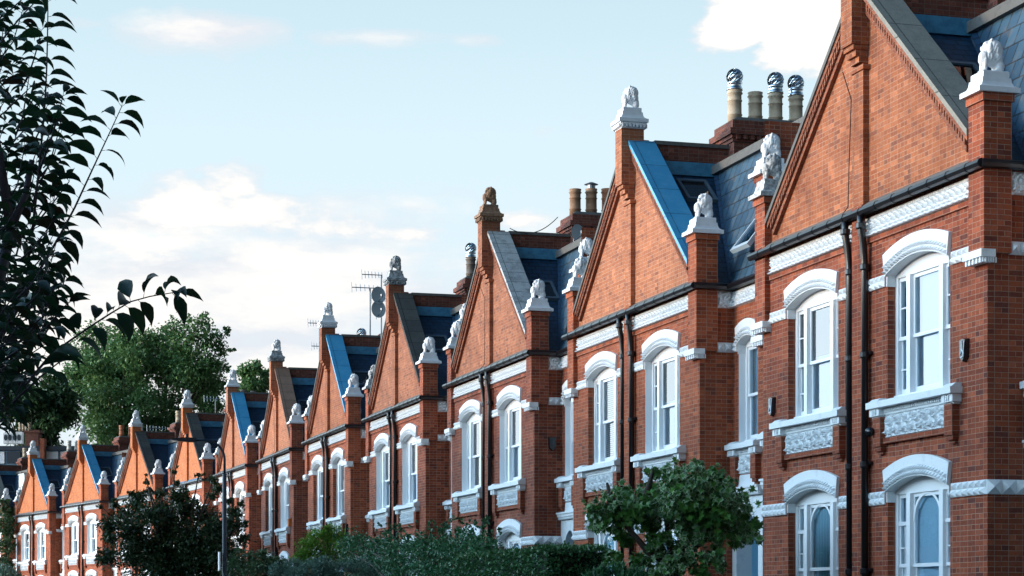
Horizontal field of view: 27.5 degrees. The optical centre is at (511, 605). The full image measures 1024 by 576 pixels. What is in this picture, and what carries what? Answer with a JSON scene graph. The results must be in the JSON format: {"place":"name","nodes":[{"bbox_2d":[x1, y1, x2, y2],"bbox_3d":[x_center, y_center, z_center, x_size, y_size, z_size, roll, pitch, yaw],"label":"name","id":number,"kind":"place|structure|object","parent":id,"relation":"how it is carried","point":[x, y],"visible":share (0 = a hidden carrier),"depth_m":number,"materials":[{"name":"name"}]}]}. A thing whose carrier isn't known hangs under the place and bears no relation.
{"place":"outdoors","nodes":[
{"label":"outdoors","id":0,"kind":"place"},
{"bbox_2d":[0,448,39,574],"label":"gabled house","id":1,"kind":"structure","parent":0,"point":[9,477],"depth_m":145.99,"materials":[{"name":"brick"}]},
{"bbox_2d":[2,488,11,499],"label":"lion statue","id":2,"kind":"object","parent":1,"relation":"on","point":[6,491],"visible":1,"depth_m":142.85,"materials":[{"name":"white stone"}]},
{"bbox_2d":[166,390,255,574],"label":"gabled house","id":3,"kind":"structure","parent":0,"point":[188,455],"depth_m":106.82,"materials":[{"name":"brick"}]},
{"bbox_2d":[166,453,174,468],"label":"lion statue","id":4,"kind":"object","parent":3,"relation":"on","point":[171,460],"visible":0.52,"depth_m":110.68,"materials":[{"name":"white stone"}]},
{"bbox_2d":[179,390,193,407],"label":"lion statue","id":5,"kind":"object","parent":3,"relation":"on","point":[186,403],"visible":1,"depth_m":106.99,"materials":[{"name":"white stone"}]},
{"bbox_2d":[199,443,214,459],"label":"lion statue","id":6,"kind":"object","parent":3,"relation":"on","point":[208,454],"visible":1,"depth_m":103.53,"materials":[{"name":"white stone"}]},
{"bbox_2d":[213,387,268,575],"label":"gabled house","id":7,"kind":"structure","parent":0,"point":[245,411],"depth_m":95.81,"materials":[{"name":"brick"}]},
{"bbox_2d":[213,438,220,454],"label":"lion statue","id":8,"kind":"object","parent":7,"relation":"on","point":[217,448],"visible":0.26,"depth_m":100.45,"materials":[{"name":"white stone"}]},
{"bbox_2d":[224,370,239,387],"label":"lion statue","id":9,"kind":"object","parent":7,"relation":"on","point":[233,382],"visible":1,"depth_m":96.71,"materials":[{"name":"white stone"}]},
{"bbox_2d":[239,490,244,534],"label":"window","id":10,"kind":"structure","parent":7,"relation":"in","point":[241,496],"depth_m":95.54,"materials":[{"name":"white"}]},
{"bbox_2d":[243,425,258,442],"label":"lion statue","id":11,"kind":"object","parent":7,"relation":"on","point":[249,438],"visible":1,"depth_m":93.12,"materials":[{"name":"white stone"}]},
{"bbox_2d":[0,0,840,445],"label":"sky","id":12,"kind":"structure","parent":0,"point":[285,150],"materials":[{"name":"blue"}]},
{"bbox_2d":[581,559,648,575],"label":"strappy plant","id":13,"kind":"object","parent":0,"point":[619,569],"visible":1,"depth_m":34.16,"materials":[{"name":"green plant"}]},
{"bbox_2d":[747,0,1023,575],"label":"gabled house","id":14,"kind":"structure","parent":0,"point":[887,255],"depth_m":32.75,"materials":[{"name":"brick"}]},
{"bbox_2d":[748,153,781,200],"bbox_3d":[4.644,-7.700,37.460,0.650,0.821,0.585,0,0,-16],"label":"lion statue","id":15,"kind":"object","parent":14,"relation":"on","point":[771,166],"visible":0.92,"depth_m":37.36,"materials":[{"name":"white stone"}]},
{"bbox_2d":[748,133,785,178],"bbox_3d":[4.845,-8.460,39.240,0.650,0.820,0.585,0,0,-16],"label":"lion statue","id":16,"kind":"object","parent":14,"relation":"on","point":[770,144],"visible":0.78,"depth_m":39.15,"materials":[{"name":"white stone"}]},
{"bbox_2d":[768,397,775,416],"bbox_3d":[4.596,-3.530,37.031,0.093,0.360,0.200,0,0,-16],"label":"alarm box","id":17,"kind":"object","parent":14,"relation":"attached to","point":[771,406],"visible":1,"depth_m":36.96,"materials":[{"name":"white plastic"}]},
{"bbox_2d":[794,289,837,417],"bbox_3d":[5.301,-4.290,35.525,0.210,2.180,2.041,0,0,-16],"label":"window","id":18,"kind":"structure","parent":14,"relation":"in","point":[816,379],"depth_m":35.93,"materials":[{"name":"white"}]},
{"bbox_2d":[795,490,837,575],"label":"window","id":19,"kind":"structure","parent":14,"relation":"in","point":[816,515],"depth_m":35.82,"materials":[{"name":"white"}]},
{"bbox_2d":[865,427,873,436],"bbox_3d":[5.686,-2.742,33.036,0.150,0.153,0.232,0,0,30],"label":"security light","id":20,"kind":"object","parent":14,"relation":"attached to","point":[869,431],"visible":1,"depth_m":32.95,"materials":[{"name":"black"}]},
{"bbox_2d":[894,252,949,396],"bbox_3d":[6.372,-4.290,31.840,0.210,2.180,2.041,0,0,-16],"label":"window","id":21,"kind":"structure","parent":14,"relation":"in","point":[922,356],"depth_m":32.18,"materials":[{"name":"white"}]},
{"bbox_2d":[895,476,949,575],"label":"window","id":22,"kind":"structure","parent":14,"relation":"in","point":[922,505],"depth_m":32.10,"materials":[{"name":"white"}]},
{"bbox_2d":[959,338,969,361],"bbox_3d":[6.548,-3.710,30.318,0.093,0.360,0.200,0,0,-16],"label":"alarm box","id":23,"kind":"object","parent":14,"relation":"attached to","point":[964,345],"visible":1,"depth_m":30.25,"materials":[{"name":"white"}]},
{"bbox_2d":[960,38,1020,99],"bbox_3d":[6.839,-7.700,29.914,0.650,0.820,0.585,0,0,-16],"label":"lion statue","id":24,"kind":"object","parent":14,"relation":"on","point":[995,78],"visible":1,"depth_m":29.80,"materials":[{"name":"white stone"}]},
{"label":"ground","id":25,"kind":"structure","parent":0,"visible":0},
{"bbox_2d":[0,498,17,575],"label":"tree","id":26,"kind":"object","parent":25,"relation":"on","point":[7,530],"visible":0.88,"depth_m":139.63,"materials":[{"name":"green plant"}]},
{"bbox_2d":[0,563,24,575],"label":"silvery shrub","id":27,"kind":"object","parent":25,"relation":"on","point":[9,571],"visible":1,"depth_m":119.94,"materials":[{"name":"green plant"}]},
{"bbox_2d":[0,422,74,464],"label":"penthouse building","id":28,"kind":"structure","parent":25,"relation":"on","point":[10,455],"depth_m":176.40,"materials":[{"name":"brick"}]},
{"bbox_2d":[0,452,4,463],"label":"window","id":29,"kind":"structure","parent":28,"relation":"in","point":[2,454],"depth_m":176.41,"materials":[{"name":"white"}]},
{"bbox_2d":[3,433,8,443],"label":"air conditioner","id":30,"kind":"object","parent":28,"relation":"on","point":[5,438],"visible":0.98,"depth_m":173.80,"materials":[{"name":"white metal"}]},
{"bbox_2d":[8,433,12,443],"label":"air conditioner","id":31,"kind":"object","parent":28,"relation":"on","point":[11,440],"visible":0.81,"depth_m":173.80,"materials":[{"name":"white metal"}]},
{"bbox_2d":[17,432,23,443],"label":"air conditioner","id":32,"kind":"object","parent":28,"relation":"on","point":[20,438],"visible":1,"depth_m":173.80,"materials":[{"name":"white metal"}]},
{"bbox_2d":[46,452,58,458],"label":"window","id":33,"kind":"structure","parent":28,"relation":"in","point":[49,455],"depth_m":176.41,"materials":[{"name":"white glass"}]},
{"bbox_2d":[0,364,83,445],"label":"leafy tree","id":34,"kind":"object","parent":25,"relation":"on","point":[57,418],"visible":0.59,"depth_m":202.95,"materials":[{"name":"green plant"}]},
{"bbox_2d":[13,440,76,575],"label":"gabled house","id":35,"kind":"structure","parent":25,"relation":"on","point":[39,534],"depth_m":136.10,"materials":[{"name":"brick"}]},
{"bbox_2d":[13,489,20,501],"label":"lion statue","id":36,"kind":"object","parent":35,"relation":"on","point":[17,494],"visible":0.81,"depth_m":139.94,"materials":[{"name":"white stone"}]},
{"bbox_2d":[21,530,28,561],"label":"window","id":37,"kind":"structure","parent":35,"relation":"in","point":[24,548],"depth_m":138.80,"materials":[{"name":"white"}]},
{"bbox_2d":[27,441,38,454],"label":"lion statue","id":38,"kind":"object","parent":35,"relation":"on","point":[32,451],"visible":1,"depth_m":136.45,"materials":[{"name":"white stone"}]},
{"bbox_2d":[37,528,45,560],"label":"window","id":39,"kind":"structure","parent":35,"relation":"in","point":[41,548],"depth_m":135.46,"materials":[{"name":"white"}]},
{"bbox_2d":[45,483,57,495],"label":"lion statue","id":40,"kind":"object","parent":35,"relation":"on","point":[53,491],"visible":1,"depth_m":133.17,"materials":[{"name":"white stone"}]},
{"bbox_2d":[62,533,63,559],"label":"window","id":41,"kind":"structure","parent":35,"relation":"in","point":[62,533],"depth_m":133.23,"materials":[{"name":"white"}]},
{"bbox_2d":[60,425,142,575],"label":"gabled house","id":42,"kind":"structure","parent":25,"relation":"on","point":[83,494],"depth_m":126.65,"materials":[{"name":"brick"}]},
{"bbox_2d":[60,478,68,490],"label":"lion statue","id":43,"kind":"object","parent":42,"relation":"on","point":[64,487],"visible":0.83,"depth_m":130.27,"materials":[{"name":"white stone"}]},
{"bbox_2d":[64,467,71,480],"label":"lion statue","id":44,"kind":"object","parent":42,"relation":"on","point":[68,472],"visible":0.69,"depth_m":132.03,"materials":[{"name":"white stone"}]},
{"bbox_2d":[71,521,78,555],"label":"window","id":45,"kind":"structure","parent":42,"relation":"in","point":[73,526],"depth_m":129.03,"materials":[{"name":"white"}]},
{"bbox_2d":[76,425,88,439],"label":"lion statue","id":46,"kind":"object","parent":42,"relation":"on","point":[82,435],"visible":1,"depth_m":126.78,"materials":[{"name":"white stone"}]},
{"bbox_2d":[87,519,96,554],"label":"window","id":47,"kind":"structure","parent":42,"relation":"in","point":[90,528],"depth_m":125.77,"materials":[{"name":"white"}]},
{"bbox_2d":[97,471,109,484],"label":"lion statue","id":48,"kind":"object","parent":42,"relation":"on","point":[105,479],"visible":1,"depth_m":123.50,"materials":[{"name":"white stone"}]},
{"bbox_2d":[0,0,203,442],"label":"cherry tree","id":49,"kind":"object","parent":25,"relation":"on","point":[23,300],"visible":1,"depth_m":5.99,"materials":[{"name":"green plant"}]},
{"bbox_2d":[61,311,236,444],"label":"plane tree","id":50,"kind":"object","parent":25,"relation":"on","point":[107,383],"visible":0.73,"depth_m":211.66,"materials":[{"name":"green plant"}]},
{"bbox_2d":[114,411,200,575],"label":"gabled house","id":51,"kind":"structure","parent":25,"relation":"on","point":[145,451],"depth_m":117.01,"materials":[{"name":"brick"}]},
{"bbox_2d":[113,468,121,481],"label":"lion statue","id":52,"kind":"object","parent":51,"relation":"on","point":[119,471],"visible":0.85,"depth_m":120.58,"materials":[{"name":"white stone"}]},
{"bbox_2d":[129,410,142,426],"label":"lion statue","id":53,"kind":"object","parent":51,"relation":"on","point":[134,422],"visible":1,"depth_m":117.00,"materials":[{"name":"white stone"}]},
{"bbox_2d":[151,459,164,474],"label":"lion statue","id":54,"kind":"object","parent":51,"relation":"on","point":[156,470],"visible":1,"depth_m":113.65,"materials":[{"name":"white stone"}]},
{"bbox_2d":[93,465,257,575],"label":"street tree","id":55,"kind":"object","parent":25,"relation":"on","point":[156,553],"visible":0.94,"depth_m":87.17,"materials":[{"name":"green plant"}]},
{"bbox_2d":[170,434,226,575],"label":"street lamp","id":56,"kind":"object","parent":25,"relation":"on","point":[224,515],"visible":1,"depth_m":65.94,"materials":[{"name":"grey metal"}]},
{"bbox_2d":[235,358,268,392],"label":"leafy tree","id":57,"kind":"object","parent":25,"relation":"on","point":[248,373],"visible":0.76,"depth_m":188.49,"materials":[{"name":"green plant"}]},
{"bbox_2d":[216,547,290,575],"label":"garden bush","id":58,"kind":"object","parent":25,"relation":"on","point":[244,564],"visible":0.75,"depth_m":73.62,"materials":[{"name":"green plant"}]},
{"bbox_2d":[255,361,317,569],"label":"gabled house","id":59,"kind":"structure","parent":25,"relation":"on","point":[282,491],"depth_m":85.65,"materials":[{"name":"brick"}]},
{"bbox_2d":[256,420,263,438],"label":"lion statue","id":60,"kind":"object","parent":59,"relation":"on","point":[260,431],"visible":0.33,"depth_m":90.03,"materials":[{"name":"white stone"}]},
{"bbox_2d":[268,483,271,530],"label":"window","id":61,"kind":"structure","parent":59,"relation":"in","point":[270,486],"depth_m":88.68,"materials":[{"name":"white"}]},
{"bbox_2d":[267,339,284,361],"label":"lion statue","id":62,"kind":"object","parent":59,"relation":"on","point":[277,355],"visible":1,"depth_m":86.26,"materials":[{"name":"grey stone"}]},
{"bbox_2d":[281,478,288,527],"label":"window","id":63,"kind":"structure","parent":59,"relation":"in","point":[284,489],"depth_m":85.24,"materials":[{"name":"white"}]},
{"bbox_2d":[287,403,304,423],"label":"lion statue","id":64,"kind":"object","parent":59,"relation":"on","point":[296,408],"visible":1,"depth_m":82.71,"materials":[{"name":"white stone"}]},
{"bbox_2d":[307,318,319,357],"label":"television aerial","id":65,"kind":"object","parent":59,"relation":"on","point":[319,337],"visible":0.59,"depth_m":86.47,"materials":[{"name":"grey metal"}]},
{"bbox_2d":[289,521,352,575],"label":"conifer bush","id":66,"kind":"object","parent":25,"relation":"on","point":[312,543],"visible":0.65,"depth_m":68.93,"materials":[{"name":"green plant"}]},
{"bbox_2d":[265,553,378,575],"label":"silvery shrub","id":67,"kind":"object","parent":25,"relation":"on","point":[316,567],"visible":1,"depth_m":57.96,"materials":[{"name":"green plant"}]},
{"bbox_2d":[301,327,380,575],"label":"gabled house","id":68,"kind":"structure","parent":25,"relation":"on","point":[336,475],"depth_m":75.20,"materials":[{"name":"brick"}]},
{"bbox_2d":[302,395,311,416],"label":"lion statue","id":69,"kind":"object","parent":68,"relation":"on","point":[307,410],"visible":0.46,"depth_m":79.60,"materials":[{"name":"white stone"}]},
{"bbox_2d":[316,466,322,520],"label":"window","id":70,"kind":"structure","parent":68,"relation":"in","point":[320,470],"depth_m":78.24,"materials":[{"name":"white"}]},
{"bbox_2d":[317,302,337,328],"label":"lion statue","id":71,"kind":"object","parent":68,"relation":"on","point":[327,321],"visible":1,"depth_m":75.78,"materials":[{"name":"white stone"}]},
{"bbox_2d":[336,459,343,516],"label":"window","id":72,"kind":"structure","parent":68,"relation":"in","point":[340,465],"depth_m":74.64,"materials":[{"name":"white"}]},
{"bbox_2d":[342,374,363,397],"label":"lion statue","id":73,"kind":"object","parent":68,"relation":"on","point":[355,391],"visible":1,"depth_m":72.19,"materials":[{"name":"white stone"}]},
{"bbox_2d":[357,328,366,334],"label":"roof cowl","id":74,"kind":"object","parent":68,"relation":"on","point":[361,331],"visible":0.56,"depth_m":76.88,"materials":[{"name":"silver metal"}]},
{"bbox_2d":[351,282,377,334],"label":"television aerial","id":75,"kind":"object","parent":68,"relation":"on","point":[360,287],"visible":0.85,"depth_m":76.38,"materials":[{"name":"grey metal"}]},
{"bbox_2d":[361,269,385,336],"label":"television aerial","id":76,"kind":"object","parent":68,"relation":"on","point":[368,274],"visible":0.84,"depth_m":75.75,"materials":[{"name":"grey metal"}]},
{"bbox_2d":[371,287,385,303],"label":"satellite dish","id":77,"kind":"object","parent":76,"relation":"attached to","point":[378,293],"visible":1,"depth_m":75.58,"materials":[{"name":"grey metal"}]},
{"bbox_2d":[371,300,385,318],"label":"satellite dish","id":78,"kind":"object","parent":76,"relation":"attached to","point":[378,310],"visible":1,"depth_m":75.58,"materials":[{"name":"grey metal"}]},
{"bbox_2d":[329,514,505,575],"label":"privet hedge","id":79,"kind":"object","parent":25,"relation":"on","point":[385,550],"visible":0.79,"depth_m":56.19,"materials":[{"name":"green plant"}]},
{"bbox_2d":[361,243,476,575],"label":"gabled house","id":80,"kind":"structure","parent":25,"relation":"on","point":[408,458],"depth_m":64.73,"materials":[{"name":"brick"}]},
{"bbox_2d":[362,365,374,389],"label":"lion statue","id":81,"kind":"object","parent":80,"relation":"on","point":[368,383],"visible":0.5,"depth_m":69.08,"materials":[{"name":"white stone"}]},
{"bbox_2d":[376,445,389,509],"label":"window","id":82,"kind":"structure","parent":80,"relation":"in","point":[382,480],"depth_m":67.81,"materials":[{"name":"white"}]},
{"bbox_2d":[383,255,406,285],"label":"lion statue","id":83,"kind":"object","parent":80,"relation":"on","point":[395,277],"visible":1,"depth_m":65.33,"materials":[{"name":"grey stone"}]},
{"bbox_2d":[402,436,416,504],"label":"window","id":84,"kind":"structure","parent":80,"relation":"in","point":[409,476],"depth_m":64.33,"materials":[{"name":"white"}]},
{"bbox_2d":[416,336,441,364],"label":"lion statue","id":85,"kind":"object","parent":80,"relation":"on","point":[431,356],"visible":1,"depth_m":61.80,"materials":[{"name":"white stone"}]},
{"bbox_2d":[451,442,451,499],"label":"window","id":86,"kind":"structure","parent":80,"relation":"in","point":[451,442],"depth_m":61.70,"materials":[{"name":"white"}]},
{"bbox_2d":[442,182,608,566],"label":"gabled house","id":87,"kind":"structure","parent":25,"relation":"on","point":[509,409],"depth_m":53.98,"materials":[{"name":"brick"}]},
{"bbox_2d":[443,321,460,350],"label":"lion statue","id":88,"kind":"object","parent":87,"relation":"on","point":[454,330],"visible":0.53,"depth_m":58.68,"materials":[{"name":"white stone"}]},
{"bbox_2d":[457,303,465,320],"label":"lion statue","id":89,"kind":"object","parent":87,"relation":"on","point":[461,311],"visible":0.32,"depth_m":60.44,"materials":[{"name":"white stone"}]},
{"bbox_2d":[462,413,480,491],"bbox_3d":[-0.980,-4.200,56.834,0.251,2.180,2.025,0,0,-16],"label":"window","id":90,"kind":"structure","parent":87,"relation":"in","point":[469,456],"depth_m":57.31,"materials":[{"name":"white"}]},
{"bbox_2d":[476,430,477,484],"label":"window","id":91,"kind":"structure","parent":87,"relation":"in","point":[476,430],"depth_m":59.31,"materials":[{"name":"white glass"}]},
{"bbox_2d":[474,187,503,223],"bbox_3d":[-0.605,-10.545,54.971,0.650,0.951,0.585,0,0,-16],"label":"lion statue","id":92,"kind":"object","parent":87,"relation":"on","point":[491,212],"visible":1,"depth_m":54.80,"materials":[{"name":"brown stone"}]},
{"bbox_2d":[500,399,521,483],"bbox_3d":[0.112,-4.200,53.187,0.311,2.180,2.025,0,0,-16],"label":"window","id":93,"kind":"structure","parent":87,"relation":"in","point":[510,451],"depth_m":53.64,"materials":[{"name":"white"}]},
{"bbox_2d":[504,533,520,548],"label":"window","id":94,"kind":"structure","parent":87,"relation":"in","point":[512,540],"depth_m":53.47,"materials":[{"name":"white"}]},
{"bbox_2d":[521,279,553,313],"bbox_3d":[0.622,-7.610,51.290,0.650,0.820,0.585,0,0,-16],"label":"lion statue","id":95,"kind":"object","parent":87,"relation":"on","point":[541,303],"visible":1,"depth_m":51.16,"materials":[{"name":"white stone"}]},
{"bbox_2d":[548,437,555,450],"bbox_3d":[0.989,-3.970,51.210,0.200,0.360,0.075,0,0,-16],"label":"alarm box","id":96,"kind":"object","parent":87,"relation":"attached to","point":[552,443],"visible":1,"depth_m":51.18,"materials":[{"name":"black"}]},
{"bbox_2d":[565,403,572,476],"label":"window","id":97,"kind":"structure","parent":87,"relation":"in","point":[568,410],"depth_m":51.05,"materials":[{"name":"white"}]},
{"bbox_2d":[571,224,581,241],"bbox_3d":[1.728,-9.723,54.550,0.314,0.479,0.315,0,0,10],"label":"satellite dish","id":98,"kind":"object","parent":87,"relation":"attached to","point":[576,231],"visible":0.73,"depth_m":54.57,"materials":[{"name":"grey metal"}]},
{"bbox_2d":[451,540,611,575],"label":"clipped hedge","id":99,"kind":"object","parent":25,"relation":"on","point":[560,559],"visible":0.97,"depth_m":39.81,"materials":[{"name":"green plant"}]},
{"bbox_2d":[581,455,764,575],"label":"maple tree","id":100,"kind":"object","parent":25,"relation":"on","point":[694,509],"visible":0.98,"depth_m":34.62,"materials":[{"name":"green plant"}]},
{"bbox_2d":[561,68,803,575],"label":"gabled house","id":101,"kind":"structure","parent":25,"relation":"on","point":[664,360],"depth_m":43.42,"materials":[{"name":"brick"}]},
{"bbox_2d":[562,257,586,293],"bbox_3d":[1.551,-7.615,48.095,0.650,0.820,0.585,0,0,-16],"label":"lion statue","id":102,"kind":"object","parent":101,"relation":"on","point":[578,267],"visible":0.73,"depth_m":47.99,"materials":[{"name":"white stone"}]},
{"bbox_2d":[569,237,592,272],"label":"lion statue","id":103,"kind":"object","parent":101,"relation":"on","point":[585,246],"visible":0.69,"depth_m":49.76,"materials":[{"name":"white stone"}]},
{"bbox_2d":[593,367,616,464],"bbox_3d":[2.199,-4.205,46.191,0.210,2.180,2.009,0,0,-16],"label":"window","id":104,"kind":"structure","parent":101,"relation":"in","point":[601,421],"depth_m":46.61,"materials":[{"name":"white wood"}]},
{"bbox_2d":[594,525,616,575],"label":"window","id":105,"kind":"structure","parent":101,"relation":"in","point":[601,538],"depth_m":46.52,"materials":[{"name":"white"}]},
{"bbox_2d":[611,85,648,131],"bbox_3d":[2.493,-10.550,44.320,0.650,0.950,0.585,0,0,-16],"label":"lion statue","id":106,"kind":"object","parent":101,"relation":"on","point":[632,117],"visible":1,"depth_m":44.15,"materials":[{"name":"white stone"}]},
{"bbox_2d":[645,518,677,570],"bbox_3d":[3.179,-0.740,42.542,0.256,2.350,2.009,0,0,-16],"label":"window","id":107,"kind":"structure","parent":101,"relation":"in","point":[662,524],"depth_m":42.96,"materials":[{"name":"white"}]},
{"bbox_2d":[645,346,679,453],"bbox_3d":[3.205,-4.205,42.550,0.311,2.180,2.009,0,0,-16],"label":"window","id":108,"kind":"structure","parent":101,"relation":"in","point":[662,418],"depth_m":43.00,"materials":[{"name":"white"}]},
{"bbox_2d":[682,193,723,236],"bbox_3d":[3.711,-7.615,40.668,0.650,0.821,0.585,0,0,-16],"label":"lion statue","id":109,"kind":"object","parent":101,"relation":"on","point":[707,223],"visible":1,"depth_m":40.54,"materials":[{"name":"white stone"}]},
{"bbox_2d":[739,338,757,441],"bbox_3d":[4.668,-4.175,40.025,0.311,2.120,0.944,0,0,-16],"label":"window","id":110,"kind":"structure","parent":101,"relation":"in","point":[746,394],"depth_m":40.40,"materials":[{"name":"white"}]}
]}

